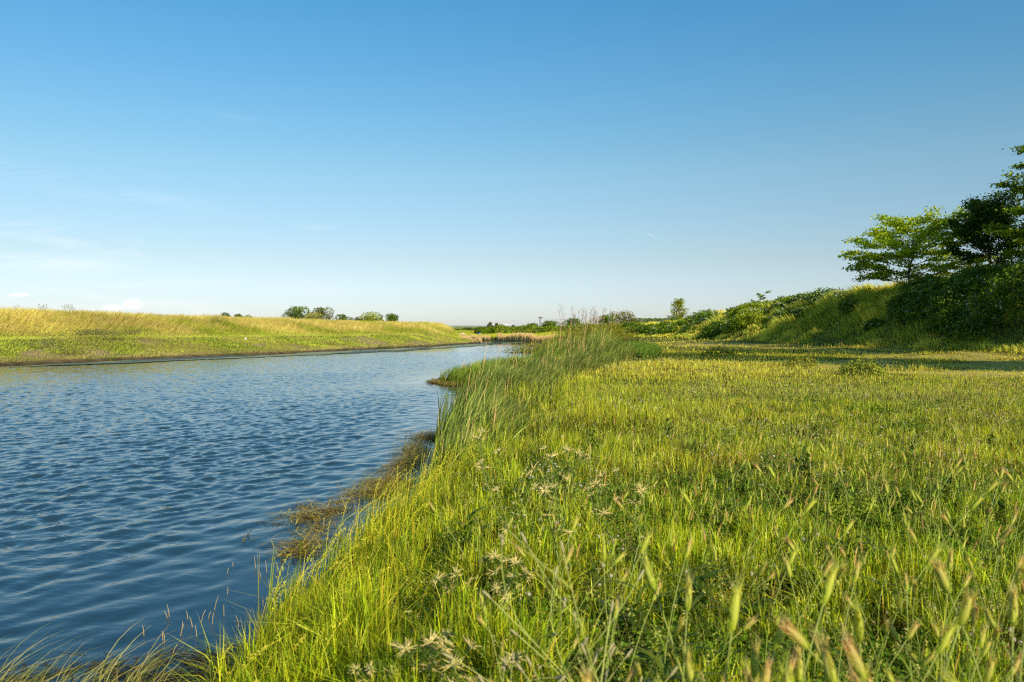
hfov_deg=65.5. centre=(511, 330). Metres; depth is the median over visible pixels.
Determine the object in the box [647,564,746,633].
broadleaf weed
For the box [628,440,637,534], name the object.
wild barley
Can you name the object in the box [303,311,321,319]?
elder tree
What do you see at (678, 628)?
wild barley
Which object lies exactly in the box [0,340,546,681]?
water
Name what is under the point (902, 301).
bramble thicket
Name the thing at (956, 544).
leafy weed
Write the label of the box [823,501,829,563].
wild barley
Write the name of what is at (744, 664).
wild barley
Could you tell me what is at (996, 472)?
wild barley
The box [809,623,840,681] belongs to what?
wild barley
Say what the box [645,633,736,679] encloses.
broadleaf weed
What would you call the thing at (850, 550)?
broadleaf weed
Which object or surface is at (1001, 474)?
wild barley
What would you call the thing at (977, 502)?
wild barley
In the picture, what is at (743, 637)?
clover
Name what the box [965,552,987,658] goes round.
wild barley
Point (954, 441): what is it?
broadleaf weed
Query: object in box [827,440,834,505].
wild barley
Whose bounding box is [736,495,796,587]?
wild barley
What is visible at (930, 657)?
wild barley
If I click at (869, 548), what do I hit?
broadleaf weed
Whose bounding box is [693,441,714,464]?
broadleaf weed
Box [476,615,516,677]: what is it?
wild barley
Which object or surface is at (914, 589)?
wild barley
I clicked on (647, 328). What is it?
hedge bush
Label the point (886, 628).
wild barley
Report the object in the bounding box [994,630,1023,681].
wild barley
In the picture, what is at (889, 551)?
wild barley
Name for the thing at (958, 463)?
wild barley
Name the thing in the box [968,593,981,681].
wild barley
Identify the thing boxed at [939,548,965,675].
wild barley
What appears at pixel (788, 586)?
broadleaf weed
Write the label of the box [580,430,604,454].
broadleaf weed
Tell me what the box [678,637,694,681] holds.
wild barley
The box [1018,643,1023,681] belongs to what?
wild barley
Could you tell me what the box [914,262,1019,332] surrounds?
bramble thicket
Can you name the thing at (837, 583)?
wild barley
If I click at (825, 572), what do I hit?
wild barley
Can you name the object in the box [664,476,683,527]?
wild barley
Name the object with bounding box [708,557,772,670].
wild barley
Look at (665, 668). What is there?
broadleaf weed
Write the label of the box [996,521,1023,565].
wild barley
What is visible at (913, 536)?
wild barley
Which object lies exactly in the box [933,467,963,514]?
wild barley
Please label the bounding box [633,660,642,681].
wild barley
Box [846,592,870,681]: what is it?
wild barley
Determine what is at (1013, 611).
wild barley
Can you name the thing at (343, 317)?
broadleaf tree
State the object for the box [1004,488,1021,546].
wild barley
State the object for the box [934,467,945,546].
wild barley
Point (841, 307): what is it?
bramble thicket
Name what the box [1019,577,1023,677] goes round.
wild barley
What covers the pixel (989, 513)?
wild barley
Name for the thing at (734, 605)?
wild barley
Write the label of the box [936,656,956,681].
wild barley
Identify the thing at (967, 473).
wild barley
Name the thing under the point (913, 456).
wild barley
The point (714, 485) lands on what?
wild barley
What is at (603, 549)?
wild barley
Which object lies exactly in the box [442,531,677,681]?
wiry herb
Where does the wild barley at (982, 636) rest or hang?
on the ground at (32, 352)
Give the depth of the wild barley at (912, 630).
1.87 m
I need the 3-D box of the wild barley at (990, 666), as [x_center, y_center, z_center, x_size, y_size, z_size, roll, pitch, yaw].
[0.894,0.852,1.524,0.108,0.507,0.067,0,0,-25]
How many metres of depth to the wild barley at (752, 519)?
3.07 m
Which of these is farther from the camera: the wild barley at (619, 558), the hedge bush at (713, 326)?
the hedge bush at (713, 326)
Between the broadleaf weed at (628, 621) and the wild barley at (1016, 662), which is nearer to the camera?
the wild barley at (1016, 662)
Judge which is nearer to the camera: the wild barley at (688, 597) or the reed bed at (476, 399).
the wild barley at (688, 597)
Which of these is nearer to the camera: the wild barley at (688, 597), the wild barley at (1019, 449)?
the wild barley at (688, 597)
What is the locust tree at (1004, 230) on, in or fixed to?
on the ground at (32, 352)
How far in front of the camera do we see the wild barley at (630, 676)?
1.66 m
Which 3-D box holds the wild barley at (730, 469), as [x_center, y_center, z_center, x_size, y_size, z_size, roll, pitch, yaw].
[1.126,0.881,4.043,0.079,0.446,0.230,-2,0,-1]
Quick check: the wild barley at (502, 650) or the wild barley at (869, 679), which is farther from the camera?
the wild barley at (502, 650)
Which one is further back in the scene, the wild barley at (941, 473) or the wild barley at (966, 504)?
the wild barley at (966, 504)
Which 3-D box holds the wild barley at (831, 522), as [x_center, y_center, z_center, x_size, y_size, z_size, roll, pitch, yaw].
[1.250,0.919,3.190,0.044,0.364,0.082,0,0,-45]
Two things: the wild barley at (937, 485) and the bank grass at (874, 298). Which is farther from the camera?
the bank grass at (874, 298)
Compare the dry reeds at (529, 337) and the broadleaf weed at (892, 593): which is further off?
the dry reeds at (529, 337)
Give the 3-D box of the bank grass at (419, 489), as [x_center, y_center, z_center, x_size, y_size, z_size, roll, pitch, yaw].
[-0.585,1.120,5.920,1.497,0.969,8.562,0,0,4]
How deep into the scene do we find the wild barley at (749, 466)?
4.38 m
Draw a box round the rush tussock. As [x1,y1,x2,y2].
[616,339,664,360]
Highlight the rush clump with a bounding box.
[0,622,225,681]
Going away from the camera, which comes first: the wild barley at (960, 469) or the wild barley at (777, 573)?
the wild barley at (777, 573)
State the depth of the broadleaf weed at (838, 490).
4.74 m
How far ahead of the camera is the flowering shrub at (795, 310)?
63.52 m
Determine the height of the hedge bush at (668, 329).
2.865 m
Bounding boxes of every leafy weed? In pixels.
[701,346,737,356]
[710,402,759,416]
[782,355,817,366]
[811,495,894,531]
[838,358,890,376]
[847,404,891,414]
[871,419,936,437]
[903,532,979,562]
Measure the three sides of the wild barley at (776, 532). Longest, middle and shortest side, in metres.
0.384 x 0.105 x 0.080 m
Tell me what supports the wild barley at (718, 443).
on the ground at (32, 352)
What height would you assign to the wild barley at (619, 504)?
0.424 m
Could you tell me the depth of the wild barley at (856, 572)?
2.10 m
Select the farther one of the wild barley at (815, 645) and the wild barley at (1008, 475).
the wild barley at (1008, 475)
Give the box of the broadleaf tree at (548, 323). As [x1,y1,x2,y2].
[540,320,559,326]
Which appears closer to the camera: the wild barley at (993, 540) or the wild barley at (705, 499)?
the wild barley at (993, 540)
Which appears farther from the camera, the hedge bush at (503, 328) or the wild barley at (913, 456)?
the hedge bush at (503, 328)
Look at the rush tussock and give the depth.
29.09 m
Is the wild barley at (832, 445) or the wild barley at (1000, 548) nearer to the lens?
the wild barley at (1000, 548)
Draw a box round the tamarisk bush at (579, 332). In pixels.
[501,303,656,357]
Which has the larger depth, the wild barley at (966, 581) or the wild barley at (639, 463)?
the wild barley at (639, 463)
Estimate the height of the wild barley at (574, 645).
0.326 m
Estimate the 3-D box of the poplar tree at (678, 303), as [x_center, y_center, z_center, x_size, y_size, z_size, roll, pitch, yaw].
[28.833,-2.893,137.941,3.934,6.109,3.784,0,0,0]
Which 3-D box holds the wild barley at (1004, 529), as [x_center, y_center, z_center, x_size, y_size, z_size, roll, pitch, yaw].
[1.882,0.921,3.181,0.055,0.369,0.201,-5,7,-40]
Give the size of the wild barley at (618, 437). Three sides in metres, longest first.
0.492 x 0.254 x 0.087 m
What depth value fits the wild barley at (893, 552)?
2.80 m
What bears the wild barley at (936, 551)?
on the ground at (32, 352)
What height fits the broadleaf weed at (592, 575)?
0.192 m
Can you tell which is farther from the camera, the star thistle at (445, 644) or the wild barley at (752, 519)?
the wild barley at (752, 519)
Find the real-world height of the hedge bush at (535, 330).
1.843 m
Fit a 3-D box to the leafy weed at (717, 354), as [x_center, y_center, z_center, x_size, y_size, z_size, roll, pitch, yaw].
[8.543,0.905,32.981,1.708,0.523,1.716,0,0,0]
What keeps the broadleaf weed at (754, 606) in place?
on the ground at (32, 352)
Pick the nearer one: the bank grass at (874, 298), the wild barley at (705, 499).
the wild barley at (705, 499)
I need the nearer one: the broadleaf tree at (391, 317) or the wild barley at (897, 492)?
the wild barley at (897, 492)
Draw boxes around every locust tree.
[838,205,1005,283]
[976,145,1023,258]
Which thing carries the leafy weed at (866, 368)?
on the ground at (32, 352)
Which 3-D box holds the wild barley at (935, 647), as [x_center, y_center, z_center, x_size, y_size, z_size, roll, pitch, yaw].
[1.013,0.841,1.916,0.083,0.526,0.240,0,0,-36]
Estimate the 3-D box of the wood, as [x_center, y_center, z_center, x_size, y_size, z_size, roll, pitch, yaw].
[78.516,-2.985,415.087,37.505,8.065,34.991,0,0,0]
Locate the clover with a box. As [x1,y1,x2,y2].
[352,350,1023,681]
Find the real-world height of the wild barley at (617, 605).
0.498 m
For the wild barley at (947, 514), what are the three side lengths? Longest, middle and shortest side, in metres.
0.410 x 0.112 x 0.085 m
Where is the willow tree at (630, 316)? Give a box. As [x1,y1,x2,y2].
[609,309,637,323]
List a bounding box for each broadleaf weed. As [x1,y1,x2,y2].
[385,546,420,563]
[433,507,491,555]
[450,470,475,487]
[478,519,507,555]
[510,470,562,509]
[530,454,549,477]
[537,468,590,509]
[570,559,612,606]
[577,580,680,654]
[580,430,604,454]
[596,643,733,681]
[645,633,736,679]
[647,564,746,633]
[651,417,684,442]
[659,560,738,611]
[679,471,700,490]
[681,439,708,459]
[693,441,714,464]
[707,498,760,533]
[715,582,783,633]
[716,465,755,493]
[756,453,780,472]
[770,558,809,596]
[782,446,834,481]
[785,452,829,486]
[802,420,827,442]
[808,531,907,574]
[809,472,862,504]
[839,536,903,574]
[842,540,884,560]
[845,576,924,629]
[899,439,929,458]
[900,478,945,508]
[908,448,935,467]
[922,474,987,515]
[938,434,973,448]
[954,543,1014,573]
[964,483,1023,529]
[979,433,1010,453]
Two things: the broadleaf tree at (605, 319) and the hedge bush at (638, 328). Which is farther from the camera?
the broadleaf tree at (605, 319)
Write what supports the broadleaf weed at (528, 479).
on the ground at (32, 352)
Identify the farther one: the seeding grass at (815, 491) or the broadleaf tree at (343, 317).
the broadleaf tree at (343, 317)
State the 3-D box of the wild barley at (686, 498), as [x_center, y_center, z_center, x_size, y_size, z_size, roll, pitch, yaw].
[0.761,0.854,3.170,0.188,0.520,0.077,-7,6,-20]
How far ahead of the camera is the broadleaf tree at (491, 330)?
169.33 m
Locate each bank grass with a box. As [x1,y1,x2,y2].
[0,306,477,362]
[180,404,536,681]
[455,329,662,337]
[615,258,1023,352]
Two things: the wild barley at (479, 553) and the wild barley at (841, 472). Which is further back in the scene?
the wild barley at (841, 472)
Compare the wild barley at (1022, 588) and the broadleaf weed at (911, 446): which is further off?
the broadleaf weed at (911, 446)
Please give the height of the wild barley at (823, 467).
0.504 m
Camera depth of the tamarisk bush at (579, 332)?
37.71 m
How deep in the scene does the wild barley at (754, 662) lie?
1.41 m
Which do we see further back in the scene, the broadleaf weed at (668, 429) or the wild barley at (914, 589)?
the broadleaf weed at (668, 429)
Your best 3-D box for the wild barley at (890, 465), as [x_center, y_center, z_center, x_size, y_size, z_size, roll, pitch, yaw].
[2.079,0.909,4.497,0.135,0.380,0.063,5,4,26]
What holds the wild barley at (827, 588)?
on the ground at (32, 352)
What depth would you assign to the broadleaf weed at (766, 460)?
6.00 m
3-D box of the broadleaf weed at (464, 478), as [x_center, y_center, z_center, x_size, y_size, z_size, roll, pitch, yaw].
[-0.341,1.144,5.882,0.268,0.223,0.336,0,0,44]
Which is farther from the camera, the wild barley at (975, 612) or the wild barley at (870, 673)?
the wild barley at (975, 612)
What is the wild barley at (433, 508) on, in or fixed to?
on the ground at (32, 352)
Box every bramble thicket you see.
[820,295,861,317]
[862,274,947,330]
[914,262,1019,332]
[940,254,1023,342]
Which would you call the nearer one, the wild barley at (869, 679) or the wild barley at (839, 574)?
the wild barley at (869, 679)
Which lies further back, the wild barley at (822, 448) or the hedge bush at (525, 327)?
the hedge bush at (525, 327)
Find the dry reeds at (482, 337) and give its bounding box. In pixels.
[458,333,490,339]
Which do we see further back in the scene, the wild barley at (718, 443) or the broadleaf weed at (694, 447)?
the broadleaf weed at (694, 447)
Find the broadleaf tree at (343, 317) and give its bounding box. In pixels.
[335,313,347,320]
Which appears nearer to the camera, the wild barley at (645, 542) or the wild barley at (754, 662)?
the wild barley at (754, 662)
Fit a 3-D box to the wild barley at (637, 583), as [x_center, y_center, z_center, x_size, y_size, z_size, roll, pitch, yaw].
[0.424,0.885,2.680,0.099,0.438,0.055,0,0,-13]
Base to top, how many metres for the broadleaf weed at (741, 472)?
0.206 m
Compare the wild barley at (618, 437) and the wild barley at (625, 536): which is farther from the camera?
the wild barley at (618, 437)
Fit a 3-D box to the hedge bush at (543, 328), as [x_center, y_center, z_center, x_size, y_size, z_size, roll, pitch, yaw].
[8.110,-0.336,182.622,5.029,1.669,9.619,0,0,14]
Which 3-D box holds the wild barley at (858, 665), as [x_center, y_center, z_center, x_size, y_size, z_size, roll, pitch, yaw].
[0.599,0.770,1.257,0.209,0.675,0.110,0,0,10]
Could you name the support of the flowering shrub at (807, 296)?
on the ground at (32, 352)
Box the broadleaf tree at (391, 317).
[384,313,398,321]
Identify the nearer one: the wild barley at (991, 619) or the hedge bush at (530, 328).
the wild barley at (991, 619)
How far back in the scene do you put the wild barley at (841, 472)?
4.01 m
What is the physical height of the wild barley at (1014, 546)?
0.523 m
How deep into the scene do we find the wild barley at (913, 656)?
1.97 m
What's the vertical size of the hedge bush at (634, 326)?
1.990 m
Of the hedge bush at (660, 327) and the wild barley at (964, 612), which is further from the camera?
the hedge bush at (660, 327)
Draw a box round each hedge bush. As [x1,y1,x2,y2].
[494,324,507,332]
[497,327,515,332]
[505,327,517,332]
[509,324,524,332]
[515,325,530,332]
[521,324,537,332]
[526,326,539,331]
[532,326,549,332]
[539,326,554,331]
[562,323,578,330]
[572,322,591,331]
[619,322,643,327]
[619,323,645,332]
[632,323,657,332]
[639,323,658,333]
[651,320,674,334]
[663,313,694,333]
[665,316,681,321]
[696,320,727,338]
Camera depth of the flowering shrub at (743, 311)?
71.98 m
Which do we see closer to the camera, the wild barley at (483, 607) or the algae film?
the wild barley at (483, 607)
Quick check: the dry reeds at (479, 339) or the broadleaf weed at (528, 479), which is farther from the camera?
the dry reeds at (479, 339)
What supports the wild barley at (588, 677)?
on the ground at (32, 352)
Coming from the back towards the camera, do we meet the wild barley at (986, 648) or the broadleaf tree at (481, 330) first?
the broadleaf tree at (481, 330)
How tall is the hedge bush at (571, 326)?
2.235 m
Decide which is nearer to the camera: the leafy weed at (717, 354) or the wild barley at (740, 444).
the wild barley at (740, 444)
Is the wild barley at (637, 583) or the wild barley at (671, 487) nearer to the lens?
the wild barley at (637, 583)
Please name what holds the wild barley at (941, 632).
on the ground at (32, 352)
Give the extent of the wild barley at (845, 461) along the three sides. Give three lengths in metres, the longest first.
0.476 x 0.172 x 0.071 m
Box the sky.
[0,0,1023,325]
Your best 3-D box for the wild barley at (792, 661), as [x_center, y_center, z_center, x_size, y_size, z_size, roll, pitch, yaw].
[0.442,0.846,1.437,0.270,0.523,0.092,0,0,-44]
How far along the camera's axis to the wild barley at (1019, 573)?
2.11 m
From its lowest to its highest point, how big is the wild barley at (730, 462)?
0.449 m
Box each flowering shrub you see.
[672,306,737,330]
[714,300,770,333]
[763,293,804,313]
[770,299,828,318]
[771,287,848,308]
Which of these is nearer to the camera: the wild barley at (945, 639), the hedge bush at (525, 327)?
the wild barley at (945, 639)
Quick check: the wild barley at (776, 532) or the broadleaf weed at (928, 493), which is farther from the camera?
the broadleaf weed at (928, 493)
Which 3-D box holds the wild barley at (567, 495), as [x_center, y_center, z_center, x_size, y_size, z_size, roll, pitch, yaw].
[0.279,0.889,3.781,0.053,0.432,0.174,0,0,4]
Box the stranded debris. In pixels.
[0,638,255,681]
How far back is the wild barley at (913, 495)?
3.54 m
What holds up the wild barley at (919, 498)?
on the ground at (32, 352)
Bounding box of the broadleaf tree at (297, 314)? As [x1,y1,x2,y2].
[282,306,311,318]
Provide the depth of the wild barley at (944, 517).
2.96 m
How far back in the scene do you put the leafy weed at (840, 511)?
4.40 m
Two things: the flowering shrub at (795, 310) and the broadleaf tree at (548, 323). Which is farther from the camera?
the broadleaf tree at (548, 323)
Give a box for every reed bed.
[414,321,641,489]
[439,342,578,384]
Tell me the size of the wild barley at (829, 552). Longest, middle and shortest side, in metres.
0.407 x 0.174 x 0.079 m
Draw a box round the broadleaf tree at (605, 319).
[598,314,614,324]
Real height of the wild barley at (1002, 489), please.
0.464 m
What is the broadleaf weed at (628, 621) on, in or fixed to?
on the ground at (32, 352)
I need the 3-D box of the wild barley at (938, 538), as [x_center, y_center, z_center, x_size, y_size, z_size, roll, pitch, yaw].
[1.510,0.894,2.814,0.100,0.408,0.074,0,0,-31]
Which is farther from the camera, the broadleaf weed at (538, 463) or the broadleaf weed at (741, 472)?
the broadleaf weed at (538, 463)
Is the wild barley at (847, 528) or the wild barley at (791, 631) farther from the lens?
the wild barley at (847, 528)
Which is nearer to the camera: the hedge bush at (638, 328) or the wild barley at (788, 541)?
the wild barley at (788, 541)
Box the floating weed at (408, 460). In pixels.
[242,374,471,559]
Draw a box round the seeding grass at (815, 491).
[452,315,1023,613]
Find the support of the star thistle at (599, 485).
on the ground at (32, 352)
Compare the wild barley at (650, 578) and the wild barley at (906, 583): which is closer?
the wild barley at (650, 578)
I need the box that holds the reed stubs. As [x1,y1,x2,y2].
[142,557,313,656]
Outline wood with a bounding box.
[633,318,676,322]
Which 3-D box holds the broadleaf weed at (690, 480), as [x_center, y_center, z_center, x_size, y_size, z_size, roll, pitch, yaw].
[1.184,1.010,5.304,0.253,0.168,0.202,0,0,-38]
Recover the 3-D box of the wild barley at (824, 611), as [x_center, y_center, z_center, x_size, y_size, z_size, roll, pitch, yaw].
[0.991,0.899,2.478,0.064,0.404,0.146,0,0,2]
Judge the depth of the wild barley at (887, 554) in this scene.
2.77 m
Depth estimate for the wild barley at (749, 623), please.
2.03 m
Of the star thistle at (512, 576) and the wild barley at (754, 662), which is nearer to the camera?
the wild barley at (754, 662)
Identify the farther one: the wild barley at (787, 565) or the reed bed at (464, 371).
the reed bed at (464, 371)
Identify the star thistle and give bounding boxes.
[344,625,481,681]
[430,548,535,615]
[437,649,529,681]
[471,425,589,583]
[580,467,651,585]
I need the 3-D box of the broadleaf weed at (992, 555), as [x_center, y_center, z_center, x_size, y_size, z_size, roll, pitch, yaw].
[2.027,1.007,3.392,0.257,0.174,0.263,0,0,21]
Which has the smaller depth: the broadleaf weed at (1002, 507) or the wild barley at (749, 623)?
the wild barley at (749, 623)
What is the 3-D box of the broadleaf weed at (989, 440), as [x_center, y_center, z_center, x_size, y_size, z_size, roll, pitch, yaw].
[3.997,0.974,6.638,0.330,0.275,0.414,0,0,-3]
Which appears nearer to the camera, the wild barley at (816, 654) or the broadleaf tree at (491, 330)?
the wild barley at (816, 654)
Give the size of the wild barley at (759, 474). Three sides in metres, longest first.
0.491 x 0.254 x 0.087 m
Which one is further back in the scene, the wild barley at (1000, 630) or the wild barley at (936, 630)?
the wild barley at (1000, 630)
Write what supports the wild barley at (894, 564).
on the ground at (32, 352)
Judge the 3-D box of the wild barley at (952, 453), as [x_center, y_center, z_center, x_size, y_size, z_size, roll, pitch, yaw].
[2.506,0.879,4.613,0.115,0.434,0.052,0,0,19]
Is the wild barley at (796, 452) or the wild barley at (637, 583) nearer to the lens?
the wild barley at (637, 583)
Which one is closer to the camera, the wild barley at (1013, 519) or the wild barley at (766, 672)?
the wild barley at (766, 672)
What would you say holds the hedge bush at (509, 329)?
on the ground at (32, 352)
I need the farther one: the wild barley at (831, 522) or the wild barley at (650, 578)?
the wild barley at (831, 522)
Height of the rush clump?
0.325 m
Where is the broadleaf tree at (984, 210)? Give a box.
[939,190,1023,265]
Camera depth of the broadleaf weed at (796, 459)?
5.53 m
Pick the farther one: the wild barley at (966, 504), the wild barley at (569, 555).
the wild barley at (966, 504)
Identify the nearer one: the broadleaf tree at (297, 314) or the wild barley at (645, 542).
the wild barley at (645, 542)
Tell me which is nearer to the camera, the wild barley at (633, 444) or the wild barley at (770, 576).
the wild barley at (770, 576)
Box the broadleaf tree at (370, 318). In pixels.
[360,311,382,321]
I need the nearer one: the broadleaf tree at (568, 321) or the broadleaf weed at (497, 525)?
the broadleaf weed at (497, 525)
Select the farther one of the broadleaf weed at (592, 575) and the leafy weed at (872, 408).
the leafy weed at (872, 408)
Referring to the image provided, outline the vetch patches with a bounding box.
[15,315,231,355]
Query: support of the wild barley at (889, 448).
on the ground at (32, 352)
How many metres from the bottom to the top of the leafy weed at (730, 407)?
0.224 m
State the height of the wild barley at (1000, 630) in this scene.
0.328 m
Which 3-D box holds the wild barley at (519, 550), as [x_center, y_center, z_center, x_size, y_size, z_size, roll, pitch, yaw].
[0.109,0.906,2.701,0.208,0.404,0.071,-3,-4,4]
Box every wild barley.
[427,499,476,578]
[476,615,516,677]
[477,591,525,681]
[478,526,487,584]
[500,640,505,681]
[515,544,564,631]
[524,480,546,532]
[537,468,559,531]
[541,544,573,676]
[543,512,583,627]
[543,578,567,680]
[552,515,565,557]
[557,593,580,658]
[561,549,631,640]
[561,637,581,675]
[565,473,571,532]
[576,655,592,681]
[587,444,593,529]
[587,570,630,654]
[599,434,620,500]
[600,534,618,681]
[605,586,622,681]
[606,530,653,680]
[613,497,656,569]
[618,513,644,583]
[621,496,627,570]
[622,615,688,681]
[624,662,639,681]
[626,537,648,623]
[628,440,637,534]
[629,574,662,670]
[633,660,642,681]
[636,544,682,675]
[638,458,652,533]
[651,534,693,676]
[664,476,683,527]
[665,465,677,524]
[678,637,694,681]
[680,487,720,593]
[682,562,697,681]
[695,496,707,526]
[695,613,759,681]
[706,480,715,547]
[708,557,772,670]
[709,441,720,510]
[717,439,743,504]
[721,571,775,650]
[724,443,732,499]
[725,567,746,681]
[727,456,748,500]
[729,462,741,544]
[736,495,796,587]
[741,658,758,681]
[742,652,750,681]
[743,491,756,566]
[743,510,754,602]
[748,462,763,513]
[749,629,765,681]
[753,461,804,546]
[756,638,779,681]
[757,470,784,554]
[761,497,818,601]
[761,543,799,662]
[764,463,806,550]
[771,449,798,498]
[771,611,839,681]
[772,561,785,660]
[772,606,793,660]
[773,526,798,607]
[774,646,798,681]
[780,554,834,670]
[782,527,838,662]
[782,647,798,680]
[783,556,815,681]
[793,513,814,607]
[793,643,804,681]
[795,561,848,673]
[802,516,855,613]
[803,551,845,681]
[808,628,821,657]
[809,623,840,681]
[811,460,825,558]
[811,555,863,681]
[812,477,835,529]
[813,650,817,681]
[817,440,856,521]
[818,568,845,636]
[819,520,832,576]
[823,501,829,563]
[825,543,878,654]
[826,456,847,503]
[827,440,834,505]
[833,462,849,537]
[834,570,868,650]
[835,614,867,681]
[837,466,858,537]
[839,546,864,610]
[841,651,860,681]
[844,592,888,679]
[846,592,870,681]
[848,499,875,576]
[859,464,883,527]
[859,657,876,681]
[861,450,896,541]
[865,672,874,681]
[870,462,892,503]
[870,544,895,639]
[873,618,891,679]
[874,443,891,499]
[874,464,897,535]
[874,543,943,681]
[880,477,905,583]
[880,514,910,561]
[881,618,922,680]
[881,618,923,681]
[882,661,894,681]
[883,575,920,681]
[884,549,905,630]
[887,553,929,680]
[888,548,897,609]
[893,571,912,681]
[895,487,913,560]
[900,450,915,533]
[901,650,938,681]
[902,508,921,601]
[902,646,936,681]
[906,525,943,620]
[907,561,946,642]
[908,451,917,513]
[909,489,935,548]
[913,491,955,564]
[916,495,985,599]
[917,596,971,681]
[922,615,957,681]
[923,569,973,679]
[924,456,963,538]
[925,457,932,544]
[925,529,939,618]
[925,549,981,681]
[926,477,999,557]
[928,618,945,663]
[931,510,937,563]
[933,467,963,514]
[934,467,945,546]
[934,480,948,549]
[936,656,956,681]
[938,623,947,680]
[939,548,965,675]
[940,448,954,508]
[940,510,981,597]
[940,620,950,678]
[941,578,984,681]
[944,508,971,589]
[951,421,982,492]
[951,525,1013,619]
[956,446,963,510]
[959,627,1001,680]
[961,525,1008,575]
[962,452,973,510]
[962,473,971,538]
[962,622,1005,681]
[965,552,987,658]
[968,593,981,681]
[969,635,992,681]
[970,473,994,519]
[970,482,1006,562]
[971,623,988,681]
[975,508,991,571]
[975,551,1023,680]
[976,465,1005,556]
[977,536,1004,623]
[977,563,1023,665]
[983,509,1017,601]
[983,605,1018,678]
[983,647,1000,681]
[989,532,998,605]
[994,465,1022,546]
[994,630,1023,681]
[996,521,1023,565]
[1000,504,1023,587]
[1002,477,1014,551]
[1003,467,1023,496]
[1003,578,1021,681]
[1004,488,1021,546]
[1006,646,1022,681]
[1018,448,1023,490]
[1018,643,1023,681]
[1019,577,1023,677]
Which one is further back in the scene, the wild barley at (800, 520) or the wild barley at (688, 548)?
the wild barley at (800, 520)
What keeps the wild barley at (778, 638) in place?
on the ground at (32, 352)
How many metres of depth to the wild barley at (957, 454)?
4.28 m
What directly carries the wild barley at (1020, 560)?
on the ground at (32, 352)
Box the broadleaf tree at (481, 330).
[473,327,487,333]
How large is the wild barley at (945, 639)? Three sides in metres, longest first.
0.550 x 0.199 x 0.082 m
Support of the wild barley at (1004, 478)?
on the ground at (32, 352)
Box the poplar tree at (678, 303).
[666,298,688,318]
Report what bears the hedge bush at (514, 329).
on the ground at (32, 352)
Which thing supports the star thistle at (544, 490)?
on the ground at (32, 352)
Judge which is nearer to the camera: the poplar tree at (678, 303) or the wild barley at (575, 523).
the wild barley at (575, 523)
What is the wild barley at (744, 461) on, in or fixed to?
on the ground at (32, 352)
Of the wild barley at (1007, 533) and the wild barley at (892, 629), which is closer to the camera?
the wild barley at (892, 629)
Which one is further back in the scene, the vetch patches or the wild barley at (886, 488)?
the vetch patches
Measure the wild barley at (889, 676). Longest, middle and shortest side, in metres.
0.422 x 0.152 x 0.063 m
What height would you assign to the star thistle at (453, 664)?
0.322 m
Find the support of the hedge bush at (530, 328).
on the ground at (32, 352)
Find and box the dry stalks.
[276,378,1023,681]
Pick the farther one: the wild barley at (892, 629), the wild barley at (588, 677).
the wild barley at (892, 629)
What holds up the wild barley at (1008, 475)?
on the ground at (32, 352)
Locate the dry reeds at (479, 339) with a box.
[460,336,481,342]
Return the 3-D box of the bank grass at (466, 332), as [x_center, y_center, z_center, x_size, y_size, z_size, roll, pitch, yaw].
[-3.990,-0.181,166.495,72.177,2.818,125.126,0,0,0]
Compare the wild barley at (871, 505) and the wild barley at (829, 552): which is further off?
the wild barley at (871, 505)
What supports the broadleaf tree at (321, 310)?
on the ground at (32, 352)
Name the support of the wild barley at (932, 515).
on the ground at (32, 352)
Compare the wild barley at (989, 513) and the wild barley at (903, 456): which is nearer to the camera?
the wild barley at (989, 513)
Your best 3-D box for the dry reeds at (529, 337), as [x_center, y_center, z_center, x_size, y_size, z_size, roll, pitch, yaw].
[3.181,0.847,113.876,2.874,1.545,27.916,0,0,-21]
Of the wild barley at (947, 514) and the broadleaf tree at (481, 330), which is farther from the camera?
the broadleaf tree at (481, 330)
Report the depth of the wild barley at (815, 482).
4.09 m
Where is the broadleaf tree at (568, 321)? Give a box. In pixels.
[563,318,582,327]
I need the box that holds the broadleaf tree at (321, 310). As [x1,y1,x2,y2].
[312,306,334,319]
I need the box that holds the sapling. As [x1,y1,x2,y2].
[751,290,770,302]
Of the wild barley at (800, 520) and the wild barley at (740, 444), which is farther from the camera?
the wild barley at (740, 444)
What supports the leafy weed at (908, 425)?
on the ground at (32, 352)
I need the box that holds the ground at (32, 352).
[0,298,1023,681]
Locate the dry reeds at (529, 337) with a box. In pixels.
[496,332,564,341]
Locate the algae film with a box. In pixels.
[14,342,521,366]
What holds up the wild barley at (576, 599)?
on the ground at (32, 352)
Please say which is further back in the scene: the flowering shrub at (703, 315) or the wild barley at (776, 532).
the flowering shrub at (703, 315)
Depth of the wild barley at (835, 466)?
4.10 m
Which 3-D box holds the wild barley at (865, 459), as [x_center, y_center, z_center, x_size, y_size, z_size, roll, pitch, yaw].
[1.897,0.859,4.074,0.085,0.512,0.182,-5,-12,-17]
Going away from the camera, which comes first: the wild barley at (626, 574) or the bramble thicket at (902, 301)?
the wild barley at (626, 574)
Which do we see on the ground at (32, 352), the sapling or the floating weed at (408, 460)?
the sapling
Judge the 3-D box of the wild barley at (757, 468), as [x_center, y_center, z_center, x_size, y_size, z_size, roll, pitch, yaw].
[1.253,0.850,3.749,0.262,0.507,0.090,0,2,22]
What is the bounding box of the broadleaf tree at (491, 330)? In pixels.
[485,326,494,333]
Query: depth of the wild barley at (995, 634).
1.88 m
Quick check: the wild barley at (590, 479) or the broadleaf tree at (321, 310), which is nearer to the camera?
the wild barley at (590, 479)
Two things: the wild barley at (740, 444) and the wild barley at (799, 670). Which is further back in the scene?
the wild barley at (740, 444)

